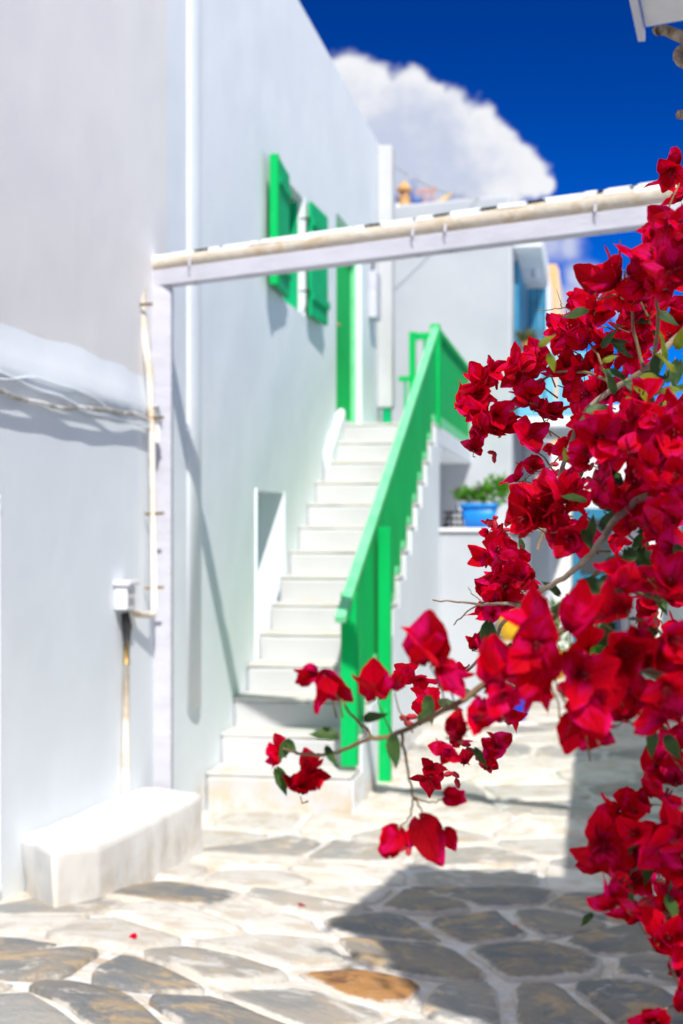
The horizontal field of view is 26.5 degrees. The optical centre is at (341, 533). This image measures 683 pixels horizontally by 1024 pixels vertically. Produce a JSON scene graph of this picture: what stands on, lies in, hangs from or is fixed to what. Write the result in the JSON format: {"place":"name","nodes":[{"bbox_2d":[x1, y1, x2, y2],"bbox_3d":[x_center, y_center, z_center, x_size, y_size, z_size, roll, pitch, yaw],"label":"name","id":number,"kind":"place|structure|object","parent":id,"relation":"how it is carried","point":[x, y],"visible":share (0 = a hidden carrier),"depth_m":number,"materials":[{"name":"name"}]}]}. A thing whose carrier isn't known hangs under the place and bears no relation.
{"place":"outdoors","nodes":[
{"label":"outdoors","id":0,"kind":"place"},
{"bbox_2d":[0,626,682,1023],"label":"paving","id":1,"kind":"structure","parent":0,"point":[224,926],"depth_m":5.49,"materials":[{"name":"stone"}]},
{"bbox_2d":[22,787,203,907],"bbox_3d":[-0.990,1.432,6.374,0.391,0.522,1.987,0,0,10],"label":"bench","id":2,"kind":"object","parent":1,"relation":"on","point":[138,836],"visible":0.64,"depth_m":5.97,"materials":[{"name":"white paint"}]},
{"bbox_2d":[129,933,136,938],"bbox_3d":[-0.684,1.322,4.770,0.031,0.006,0.035,-12,14,0],"label":"fallen bract","id":3,"kind":"object","parent":1,"relation":"on","point":[133,936],"visible":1,"depth_m":4.77,"materials":[{"name":"red plant"}]},
{"bbox_2d":[206,409,470,813],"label":"staircase","id":4,"kind":"structure","parent":1,"relation":"on","point":[303,630],"depth_m":10.32,"materials":[{"name":"white paint"}]},
{"bbox_2d":[335,324,469,781],"bbox_3d":[0.772,-0.120,12.570,0.170,3.580,8.632,0,0,10],"label":"stair railing","id":5,"kind":"object","parent":4,"relation":"on","point":[363,615],"visible":0.78,"depth_m":9.70,"materials":[{"name":"green paint"}]},
{"bbox_2d":[398,332,429,408],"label":"gate","id":6,"kind":"structure","parent":4,"relation":"on","point":[413,338],"depth_m":14.82,"materials":[{"name":"green paint"}]},
{"bbox_2d":[151,182,682,789],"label":"pergola","id":7,"kind":"object","parent":1,"relation":"on","point":[597,212],"visible":0.95,"depth_m":7.08,"materials":[{"name":"white wood"}]},
{"bbox_2d":[123,286,163,617],"bbox_3d":[-0.980,-0.494,7.330,0.159,1.842,0.570,0,0,0],"label":"conduit","id":8,"kind":"object","parent":7,"relation":"attached to","point":[152,417],"visible":0.81,"depth_m":7.37,"materials":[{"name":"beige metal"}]},
{"bbox_2d":[265,25,682,1023],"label":"bougainvillea","id":9,"kind":"object","parent":1,"relation":"on","point":[627,849],"visible":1,"depth_m":1.66,"materials":[{"name":"red plant"}]},
{"bbox_2d":[439,528,529,712],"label":"wall","id":10,"kind":"structure","parent":1,"relation":"on","point":[458,574],"depth_m":13.17,"materials":[{"name":"white paint"}]},
{"bbox_2d":[443,505,463,527],"bbox_3d":[1.101,-0.157,13.726,0.250,0.226,0.413,0,0,10],"label":"iron stand","id":11,"kind":"object","parent":10,"relation":"on","point":[446,524],"visible":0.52,"depth_m":13.58,"materials":[{"name":"grey metal"}]},
{"bbox_2d":[459,503,498,527],"bbox_3d":[1.266,-0.164,13.335,0.365,0.222,0.234,0,0,8],"label":"planter","id":12,"kind":"object","parent":10,"relation":"on","point":[473,514],"visible":0.98,"depth_m":13.25,"materials":[{"name":"blue plastic"}]},
{"bbox_2d":[450,471,509,507],"bbox_3d":[1.279,-0.382,13.316,0.604,0.396,0.353,0,0,0],"label":"pot plant","id":13,"kind":"object","parent":12,"relation":"in","point":[484,493],"visible":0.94,"depth_m":13.28,"materials":[{"name":"green plant"}]},
{"bbox_2d":[560,623,603,654],"bbox_3d":[2.555,1.241,14.828,0.570,0.818,0.572,0,0,37],"label":"potted plant","id":14,"kind":"object","parent":1,"relation":"on","point":[594,649],"visible":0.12,"depth_m":14.74,"materials":[{"name":"green plant"}]},
{"bbox_2d":[299,0,682,404],"label":"sky","id":15,"kind":"structure","parent":0,"point":[524,100],"materials":[{"name":"blue"}]},
{"bbox_2d":[506,679,528,720],"bbox_3d":[1.520,1.349,12.692,0.359,0.602,0.398,0,0,0],"label":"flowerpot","id":16,"kind":"object","parent":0,"point":[518,707],"visible":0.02,"depth_m":12.57,"materials":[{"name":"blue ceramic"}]},
{"bbox_2d":[548,264,566,444],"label":"house","id":17,"kind":"structure","parent":0,"point":[554,277],"depth_m":26.01,"materials":[{"name":"beige paint"}]},
{"bbox_2d":[549,596,571,678],"bbox_3d":[2.423,1.177,16.574,0.453,0.947,0.665,0,0,0],"label":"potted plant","id":18,"kind":"object","parent":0,"point":[558,625],"visible":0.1,"depth_m":16.54,"materials":[{"name":"white plant"}]},
{"bbox_2d":[566,405,660,615],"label":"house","id":19,"kind":"structure","parent":0,"point":[616,411],"depth_m":30.00,"materials":[{"name":"white paint"}]},
{"bbox_2d":[629,0,682,41],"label":"canopy","id":20,"kind":"object","parent":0,"point":[657,12],"visible":1,"depth_m":4.10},
{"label":"ground","id":21,"kind":"structure","parent":0,"visible":0},
{"bbox_2d":[0,0,166,900],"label":"house","id":22,"kind":"structure","parent":21,"relation":"on","point":[83,163],"depth_m":6.42,"materials":[{"name":"white paint"}]},
{"bbox_2d":[0,371,162,441],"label":"cable bundle","id":23,"kind":"object","parent":22,"relation":"attached to","point":[104,408],"visible":1,"depth_m":6.32,"materials":[{"name":"white plastic"}]},
{"bbox_2d":[113,580,138,609],"bbox_3d":[-1.033,0.295,6.982,0.081,0.140,0.162,0,0,10],"label":"junction box","id":24,"kind":"object","parent":22,"relation":"attached to","point":[124,594],"visible":1,"depth_m":6.92,"materials":[{"name":"white plastic"}]},
{"bbox_2d":[121,612,131,795],"bbox_3d":[-1.034,0.829,6.999,0.054,0.903,0.076,0,0,0],"label":"water pipe","id":25,"kind":"object","parent":22,"relation":"attached to","point":[126,624],"visible":0.91,"depth_m":7.00,"materials":[{"name":"beige metal"}]},
{"bbox_2d":[167,0,394,810],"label":"house","id":26,"kind":"structure","parent":21,"relation":"on","point":[270,134],"depth_m":9.79,"materials":[{"name":"white paint"}]},
{"bbox_2d":[284,202,297,309],"bbox_3d":[-0.417,-2.190,11.553,0.135,0.880,0.047,0,0,10],"label":"window leaf","id":27,"kind":"structure","parent":26,"relation":"in","point":[293,300],"depth_m":11.52,"materials":[{"name":"green paint"}]},
{"bbox_2d":[336,222,355,422],"bbox_3d":[0.004,-1.960,13.713,0.148,1.814,1.415,0,0,10],"label":"door","id":28,"kind":"structure","parent":26,"relation":"in","point":[346,275],"depth_m":14.06,"materials":[{"name":"green paint"}]},
{"bbox_2d":[368,263,380,321],"bbox_3d":[0.341,-2.516,14.942,0.088,0.632,0.305,0,0,10],"label":"wall box","id":29,"kind":"object","parent":26,"relation":"attached to","point":[374,295],"visible":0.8,"depth_m":14.80,"materials":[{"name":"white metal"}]},
{"bbox_2d":[395,166,478,198],"bbox_3d":[1.119,-3.937,16.201,2.046,0.275,0.012,0,0,-43],"label":"overhead wire","id":30,"kind":"object","parent":26,"relation":"attached to","point":[434,188],"visible":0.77,"depth_m":16.11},
{"bbox_2d":[415,185,451,202],"bbox_3d":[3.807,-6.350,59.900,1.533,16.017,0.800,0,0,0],"label":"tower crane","id":31,"kind":"object","parent":21,"relation":"on","point":[424,190],"visible":0.16,"depth_m":59.84,"materials":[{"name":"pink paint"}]},
{"bbox_2d":[380,195,551,606],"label":"house","id":32,"kind":"structure","parent":21,"relation":"on","point":[479,306],"depth_m":16.71,"materials":[{"name":"white paint"}]},
{"bbox_2d":[397,181,411,204],"bbox_3d":[0.799,-4.117,18.500,0.200,0.735,0.195,0,0,0],"label":"chimney","id":33,"kind":"object","parent":32,"relation":"on","point":[404,187],"visible":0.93,"depth_m":18.44,"materials":[{"name":"ceramic"}]},
{"bbox_2d":[514,260,546,416],"bbox_3d":[2.201,-2.270,17.802,0.303,1.800,1.903,0,0,18],"label":"door","id":34,"kind":"structure","parent":32,"relation":"in","point":[540,294],"depth_m":18.63,"materials":[{"name":"blue paint"}]},
{"bbox_2d":[513,351,588,439],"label":"balcony","id":35,"kind":"structure","parent":32,"relation":"attached to","point":[559,428],"depth_m":16.60,"materials":[{"name":"blue paint"}]},
{"bbox_2d":[513,325,542,351],"bbox_3d":[2.128,-2.239,16.734,0.343,0.334,0.336,0,0,-31],"label":"balcony plant","id":36,"kind":"object","parent":35,"relation":"on","point":[522,338],"visible":0.65,"depth_m":16.68,"materials":[{"name":"green plant"}]},
{"bbox_2d":[552,454,638,651],"bbox_3d":[3.385,0.275,20.092,1.597,2.950,0.274,0,0,10],"label":"shop front","id":37,"kind":"object","parent":21,"relation":"on","point":[562,566],"visible":0.12,"depth_m":20.00,"materials":[{"name":"white paint"}]},
{"bbox_2d":[573,508,618,651],"bbox_3d":[3.501,0.650,19.981,0.630,2.000,0.056,0,0,10],"label":"door","id":38,"kind":"structure","parent":37,"relation":"in","point":[598,514],"depth_m":19.97,"materials":[{"name":"blue paint"}]},
{"bbox_2d":[661,526,682,631],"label":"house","id":39,"kind":"structure","parent":21,"relation":"on","point":[677,614],"depth_m":15.91,"materials":[{"name":"white paint"}]},
{"bbox_3d":[1.520,1.301,12.950,0.300,0.701,0.295,0,0,0],"label":"stool","id":40,"kind":"object","parent":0,"visible":0},
{"bbox_2d":[498,608,517,640],"bbox_3d":[1.525,0.755,12.935,0.326,0.390,0.284,0,0,18],"label":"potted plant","id":41,"kind":"object","parent":40,"relation":"on","point":[508,631],"depth_m":12.85,"materials":[{"name":"yellow plant"}]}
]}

